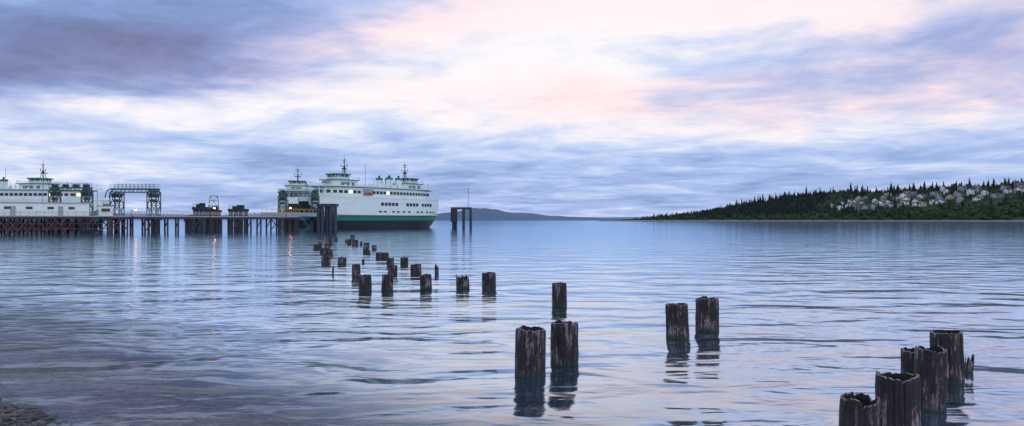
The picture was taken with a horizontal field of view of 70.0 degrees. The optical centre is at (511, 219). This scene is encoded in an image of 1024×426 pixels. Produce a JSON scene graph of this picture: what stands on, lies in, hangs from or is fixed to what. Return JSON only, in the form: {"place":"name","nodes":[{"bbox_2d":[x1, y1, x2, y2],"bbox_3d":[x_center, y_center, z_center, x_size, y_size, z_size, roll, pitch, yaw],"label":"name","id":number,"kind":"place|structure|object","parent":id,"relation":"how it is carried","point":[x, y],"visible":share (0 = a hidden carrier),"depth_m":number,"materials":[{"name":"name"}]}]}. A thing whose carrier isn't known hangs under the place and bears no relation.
{"place":"outdoors","nodes":[
{"label":"outdoors","id":0,"kind":"place"},
{"bbox_2d":[0,202,90,215],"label":"terminal building","id":1,"kind":"structure","parent":0,"point":[11,207],"depth_m":146.68,"materials":[{"name":"white paint"}]},
{"bbox_2d":[10,206,15,214],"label":"door","id":2,"kind":"structure","parent":1,"relation":"in","point":[13,208],"depth_m":143.95,"materials":[{"name":"grey paint"}]},
{"bbox_2d":[58,206,62,215],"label":"door","id":3,"kind":"structure","parent":1,"relation":"in","point":[60,208],"depth_m":147.90,"materials":[{"name":"grey paint"}]},
{"bbox_2d":[0,304,454,425],"bbox_3d":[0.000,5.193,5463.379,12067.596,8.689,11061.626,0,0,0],"label":"ground","id":4,"kind":"structure","parent":0,"point":[182,394],"depth_m":11.94,"materials":[{"name":"grey sand"}]},
{"bbox_2d":[0,381,77,425],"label":"pebbles","id":5,"kind":"object","parent":4,"relation":"on","point":[29,412],"visible":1,"depth_m":9.35,"materials":[{"name":"grey gravel"}]},
{"bbox_2d":[117,213,655,219],"bbox_3d":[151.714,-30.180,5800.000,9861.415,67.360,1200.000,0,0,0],"label":"distant hill","id":6,"kind":"structure","parent":0,"point":[128,214],"depth_m":5774.98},
{"bbox_2d":[0,220,1023,425],"bbox_3d":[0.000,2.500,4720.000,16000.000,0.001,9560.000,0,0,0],"label":"water","id":7,"kind":"structure","parent":0,"point":[817,319],"depth_m":20.88,"materials":[{"name":"blue liquid"}]},
{"bbox_2d":[0,166,108,228],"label":"ferry","id":8,"kind":"object","parent":7,"relation":"on","point":[30,190],"visible":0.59,"depth_m":201.65,"materials":[{"name":"white paint"}]},
{"bbox_2d":[0,211,130,232],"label":"timber pier","id":9,"kind":"structure","parent":7,"relation":"in","point":[75,223],"depth_m":144.81,"materials":[{"name":"wood"}]},
{"bbox_2d":[42,173,47,201],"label":"lamp post","id":10,"kind":"object","parent":9,"relation":"on","point":[42,186],"visible":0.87,"depth_m":157.94,"materials":[{"name":"grey metal"}]},
{"bbox_2d":[97,205,113,215],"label":"ticket kiosk","id":11,"kind":"object","parent":9,"relation":"on","point":[104,208],"visible":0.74,"depth_m":152.83,"materials":[{"name":"white paint"}]},
{"bbox_2d":[48,183,95,229],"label":"loading gantry","id":12,"kind":"object","parent":7,"relation":"in","point":[75,186],"visible":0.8,"depth_m":173.47,"materials":[{"name":"green metal"}]},
{"bbox_2d":[105,184,161,230],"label":"loading gantry","id":13,"kind":"object","parent":7,"relation":"in","point":[153,192],"visible":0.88,"depth_m":166.21,"materials":[{"name":"green metal"}]},
{"bbox_2d":[184,215,193,229],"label":"mooring dolphin","id":14,"kind":"object","parent":7,"relation":"in","point":[188,221],"visible":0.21,"depth_m":180.10,"materials":[{"name":"wood"}]},
{"bbox_2d":[192,203,209,229],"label":"mooring dolphin","id":15,"kind":"object","parent":7,"relation":"in","point":[199,208],"visible":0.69,"depth_m":180.25,"materials":[{"name":"wood"}]},
{"bbox_2d":[129,211,299,231],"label":"walkway pier","id":16,"kind":"structure","parent":7,"relation":"in","point":[190,218],"depth_m":160.99,"materials":[{"name":"wood"}]},
{"bbox_2d":[207,196,221,229],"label":"mooring dolphin","id":17,"kind":"object","parent":7,"relation":"in","point":[215,221],"visible":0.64,"depth_m":185.33,"materials":[{"name":"wood"}]},
{"bbox_2d":[228,205,248,229],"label":"mooring dolphin","id":18,"kind":"object","parent":7,"relation":"in","point":[239,208],"visible":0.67,"depth_m":190.25,"materials":[{"name":"wood"}]},
{"bbox_2d":[284,219,296,229],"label":"mooring dolphin","id":19,"kind":"object","parent":7,"relation":"in","point":[291,224],"visible":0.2,"depth_m":180.25,"materials":[{"name":"wood"}]},
{"bbox_2d":[261,208,337,216],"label":"vehicle ramp","id":20,"kind":"structure","parent":19,"relation":"on","point":[308,214],"depth_m":181.90,"materials":[{"name":"grey paint"}]},
{"bbox_2d":[277,169,311,226],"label":"ferry","id":21,"kind":"object","parent":7,"relation":"on","point":[293,186],"visible":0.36,"depth_m":275.20,"materials":[{"name":"white paint"}]},
{"bbox_2d":[277,189,319,228],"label":"loading gantry","id":22,"kind":"object","parent":7,"relation":"in","point":[314,195],"visible":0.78,"depth_m":195.46,"materials":[{"name":"green metal"}]},
{"bbox_2d":[313,244,318,248],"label":"wooden piling","id":23,"kind":"object","parent":7,"relation":"in","point":[315,246],"visible":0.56,"depth_m":62.12,"materials":[{"name":"brown wood"}]},
{"bbox_2d":[321,256,330,263],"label":"wooden piling","id":24,"kind":"object","parent":7,"relation":"in","point":[325,260],"visible":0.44,"depth_m":41.59,"materials":[{"name":"brown wood"}]},
{"bbox_2d":[316,204,338,230],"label":"mooring dolphin","id":25,"kind":"object","parent":7,"relation":"in","point":[330,217],"visible":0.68,"depth_m":170.97,"materials":[{"name":"wood"}]},
{"bbox_2d":[325,243,330,248],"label":"wooden piling","id":26,"kind":"object","parent":7,"relation":"in","point":[327,245],"visible":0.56,"depth_m":62.11,"materials":[{"name":"brown wood"}]},
{"bbox_2d":[325,250,332,255],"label":"wooden piling","id":27,"kind":"object","parent":7,"relation":"in","point":[329,252],"visible":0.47,"depth_m":50.91,"materials":[{"name":"brown wood"}]},
{"bbox_2d":[337,257,345,263],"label":"wooden piling","id":28,"kind":"object","parent":7,"relation":"in","point":[341,260],"visible":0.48,"depth_m":41.10,"materials":[{"name":"brown wood"}]},
{"bbox_2d":[352,240,357,244],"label":"wooden piling","id":29,"kind":"object","parent":7,"relation":"in","point":[354,242],"visible":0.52,"depth_m":72.67,"materials":[{"name":"brown wood"}]},
{"bbox_2d":[352,264,360,276],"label":"wooden piling","id":30,"kind":"object","parent":7,"relation":"in","point":[356,270],"visible":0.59,"depth_m":31.87,"materials":[{"name":"brown wood"}]},
{"bbox_2d":[359,274,371,290],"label":"wooden piling","id":31,"kind":"object","parent":7,"relation":"in","point":[365,282],"visible":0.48,"depth_m":25.58,"materials":[{"name":"brown wood"}]},
{"bbox_2d":[298,159,438,228],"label":"ferry","id":32,"kind":"object","parent":7,"relation":"on","point":[404,202],"visible":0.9,"depth_m":215.41,"materials":[{"name":"white paint"}]},
{"bbox_2d":[376,252,381,258],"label":"wooden piling","id":33,"kind":"object","parent":7,"relation":"in","point":[378,255],"visible":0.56,"depth_m":47.41,"materials":[{"name":"brown wood"}]},
{"bbox_2d":[382,252,388,257],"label":"wooden piling","id":34,"kind":"object","parent":7,"relation":"in","point":[385,255],"visible":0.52,"depth_m":47.44,"materials":[{"name":"brown wood"}]},
{"bbox_2d":[381,274,393,289],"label":"wooden piling","id":35,"kind":"object","parent":7,"relation":"in","point":[387,281],"visible":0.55,"depth_m":25.99,"materials":[{"name":"brown wood"}]},
{"bbox_2d":[387,258,393,264],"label":"wooden piling","id":36,"kind":"object","parent":7,"relation":"in","point":[390,261],"visible":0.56,"depth_m":40.16,"materials":[{"name":"brown wood"}]},
{"bbox_2d":[388,265,396,274],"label":"wooden piling","id":37,"kind":"object","parent":7,"relation":"in","point":[392,269],"visible":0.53,"depth_m":33.43,"materials":[{"name":"brown wood"}]},
{"bbox_2d":[400,257,407,264],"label":"wooden piling","id":38,"kind":"object","parent":7,"relation":"in","point":[403,260],"visible":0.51,"depth_m":40.62,"materials":[{"name":"brown wood"}]},
{"bbox_2d":[410,264,421,273],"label":"wooden piling","id":39,"kind":"object","parent":7,"relation":"in","point":[415,268],"visible":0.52,"depth_m":33.72,"materials":[{"name":"brown wood"}]},
{"bbox_2d":[420,274,431,288],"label":"wooden piling","id":40,"kind":"object","parent":7,"relation":"in","point":[425,281],"visible":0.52,"depth_m":26.38,"materials":[{"name":"brown wood"}]},
{"bbox_2d":[435,264,438,273],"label":"wooden piling","id":41,"kind":"object","parent":7,"relation":"in","point":[436,270],"visible":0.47,"depth_m":33.85,"materials":[{"name":"brown wood"}]},
{"bbox_2d":[451,188,471,227],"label":"mooring dolphin","id":42,"kind":"object","parent":7,"relation":"in","point":[454,216],"visible":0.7,"depth_m":236.07,"materials":[{"name":"metal"}]},
{"bbox_2d":[456,274,469,288],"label":"wooden piling","id":43,"kind":"object","parent":7,"relation":"in","point":[462,282],"visible":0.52,"depth_m":26.59,"materials":[{"name":"brown wood"}]},
{"bbox_2d":[482,272,495,287],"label":"wooden piling","id":44,"kind":"object","parent":7,"relation":"in","point":[488,279],"visible":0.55,"depth_m":26.76,"materials":[{"name":"brown wood"}]},
{"bbox_2d":[515,325,545,377],"bbox_3d":[0.290,2.614,11.819,0.527,1.771,0.527,1,0,21],"label":"wooden piling","id":45,"kind":"object","parent":7,"relation":"in","point":[530,352],"visible":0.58,"depth_m":11.60,"materials":[{"name":"grey wood"}]},
{"bbox_2d":[552,282,566,305],"bbox_3d":[1.401,2.673,21.557,0.456,1.653,0.451,-1,0,30],"label":"wooden piling","id":46,"kind":"object","parent":7,"relation":"in","point":[559,293],"visible":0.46,"depth_m":21.38,"materials":[{"name":"brown wood"}]},
{"bbox_2d":[550,320,578,366],"bbox_3d":[0.904,2.624,12.647,0.500,1.753,0.492,0,-1,-3],"label":"wooden piling","id":47,"kind":"object","parent":7,"relation":"in","point":[564,350],"visible":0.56,"depth_m":12.46,"materials":[{"name":"brown wood"}]},
{"bbox_2d":[665,303,689,339],"bbox_3d":[3.521,2.633,15.509,0.491,1.734,0.492,-2,0,26],"label":"wooden piling","id":48,"kind":"object","parent":7,"relation":"in","point":[677,324],"visible":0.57,"depth_m":15.31,"materials":[{"name":"brown wood"}]},
{"bbox_2d":[695,296,718,332],"bbox_3d":[4.401,2.616,16.483,0.540,1.768,0.541,0,1,21],"label":"wooden piling","id":49,"kind":"object","parent":7,"relation":"in","point":[707,315],"visible":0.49,"depth_m":16.26,"materials":[{"name":"brown wood"}]},
{"bbox_2d":[838,392,880,425],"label":"wooden piling","id":50,"kind":"object","parent":7,"relation":"in","point":[861,409],"visible":1,"depth_m":7.68,"materials":[{"name":"brown wood"}]},
{"bbox_2d":[875,371,920,425],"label":"wooden piling","id":51,"kind":"object","parent":7,"relation":"in","point":[898,395],"visible":0.94,"depth_m":8.40,"materials":[{"name":"grey wood"}]},
{"bbox_2d":[900,347,914,374],"bbox_3d":[5.665,2.653,10.327,0.311,1.693,0.318,-1,0,-13],"label":"wooden piling","id":52,"kind":"object","parent":7,"relation":"in","point":[907,359],"visible":0.2,"depth_m":10.25,"materials":[{"name":"brown wood"}]},
{"bbox_2d":[914,345,947,412],"bbox_3d":[5.510,2.580,9.653,0.395,1.840,0.396,1,0,-40],"label":"wooden piling","id":53,"kind":"object","parent":7,"relation":"in","point":[930,365],"visible":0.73,"depth_m":9.50,"materials":[{"name":"grey wood"}]},
{"bbox_2d":[930,330,964,384],"bbox_3d":[6.750,2.605,11.312,0.476,1.789,0.469,-2,0,32],"label":"wooden piling","id":54,"kind":"object","parent":7,"relation":"in","point":[952,341],"visible":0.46,"depth_m":11.12,"materials":[{"name":"brown wood"}]},
{"bbox_2d":[965,354,974,372],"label":"wooden piling","id":55,"kind":"object","parent":7,"relation":"in","point":[969,365],"visible":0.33,"depth_m":11.97,"materials":[{"name":"brown wood"}]},
{"bbox_2d":[0,0,1023,216],"label":"sky","id":56,"kind":"structure","parent":0,"point":[569,108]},
{"bbox_2d":[434,208,622,219],"bbox_3d":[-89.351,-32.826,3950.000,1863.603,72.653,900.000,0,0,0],"label":"distant hill","id":57,"kind":"structure","parent":0,"point":[485,214],"depth_m":3737.36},
{"bbox_2d":[601,220,1023,221],"bbox_3d":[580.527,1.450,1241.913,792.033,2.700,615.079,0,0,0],"label":"shoreline","id":58,"kind":"structure","parent":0,"point":[842,220],"depth_m":1239.24,"materials":[{"name":"grey"}]},
{"bbox_2d":[662,188,1023,219],"bbox_3d":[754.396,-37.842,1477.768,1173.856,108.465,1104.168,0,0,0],"label":"hillside","id":59,"kind":"structure","parent":0,"point":[995,201],"depth_m":1258.61,"materials":[{"name":"green plant"}]},
{"bbox_2d":[612,179,1023,219],"bbox_3d":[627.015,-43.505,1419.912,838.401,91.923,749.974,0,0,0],"label":"woodland","id":60,"kind":"object","parent":59,"relation":"on","point":[751,208],"visible":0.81,"depth_m":1348.02,"materials":[{"name":"green plant"}]},
{"bbox_2d":[883,202,893,206],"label":"house","id":61,"kind":"structure","parent":59,"relation":"on","point":[890,204],"depth_m":1301.75,"materials":[{"name":"stone"}]},
{"bbox_2d":[893,197,897,207],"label":"conifer tree","id":62,"kind":"object","parent":59,"relation":"on","point":[895,204],"visible":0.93,"depth_m":1259.25,"materials":[{"name":"green plant"}]},
{"bbox_2d":[899,200,908,204],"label":"house","id":63,"kind":"structure","parent":59,"relation":"on","point":[906,202],"depth_m":1300.04,"materials":[{"name":"grey wood"}]},
{"bbox_2d":[909,191,916,195],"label":"house","id":64,"kind":"structure","parent":59,"relation":"on","point":[912,193],"depth_m":1360.48,"materials":[{"name":"grey wood"}]},
{"bbox_2d":[917,194,925,198],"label":"house","id":65,"kind":"structure","parent":59,"relation":"on","point":[921,195],"depth_m":1331.77,"materials":[{"name":"stone"}]},
{"bbox_2d":[919,201,926,206],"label":"house","id":66,"kind":"structure","parent":59,"relation":"on","point":[922,203],"depth_m":1268.08,"materials":[{"name":"grey wood"}]},
{"bbox_2d":[929,199,935,204],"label":"house","id":67,"kind":"structure","parent":59,"relation":"on","point":[931,201],"depth_m":1271.57,"materials":[{"name":"white wood"}]},
{"bbox_2d":[936,199,946,203],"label":"house","id":68,"kind":"structure","parent":59,"relation":"on","point":[941,200],"depth_m":1265.71,"materials":[{"name":"stone"}]},
{"bbox_2d":[945,194,954,199],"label":"house","id":69,"kind":"structure","parent":59,"relation":"on","point":[949,196],"depth_m":1283.96,"materials":[{"name":"grey wood"}]},
{"bbox_2d":[956,196,964,202],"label":"house","id":70,"kind":"structure","parent":59,"relation":"on","point":[959,199],"depth_m":1251.02,"materials":[{"name":"grey wood"}]},
{"bbox_2d":[957,186,966,190],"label":"house","id":71,"kind":"structure","parent":59,"relation":"on","point":[961,188],"depth_m":1333.77,"materials":[{"name":"grey wood"}]},
{"bbox_2d":[990,193,999,197],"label":"house","id":72,"kind":"structure","parent":59,"relation":"on","point":[993,195],"depth_m":1242.43,"materials":[{"name":"stone"}]},
{"bbox_2d":[1002,188,1012,193],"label":"house","id":73,"kind":"structure","parent":59,"relation":"on","point":[1004,190],"depth_m":1253.87,"materials":[{"name":"grey wood"}]},
{"bbox_2d":[1014,187,1023,192],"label":"house","id":74,"kind":"structure","parent":59,"relation":"on","point":[1019,188],"depth_m":1242.48,"materials":[{"name":"white wood"}]}
]}

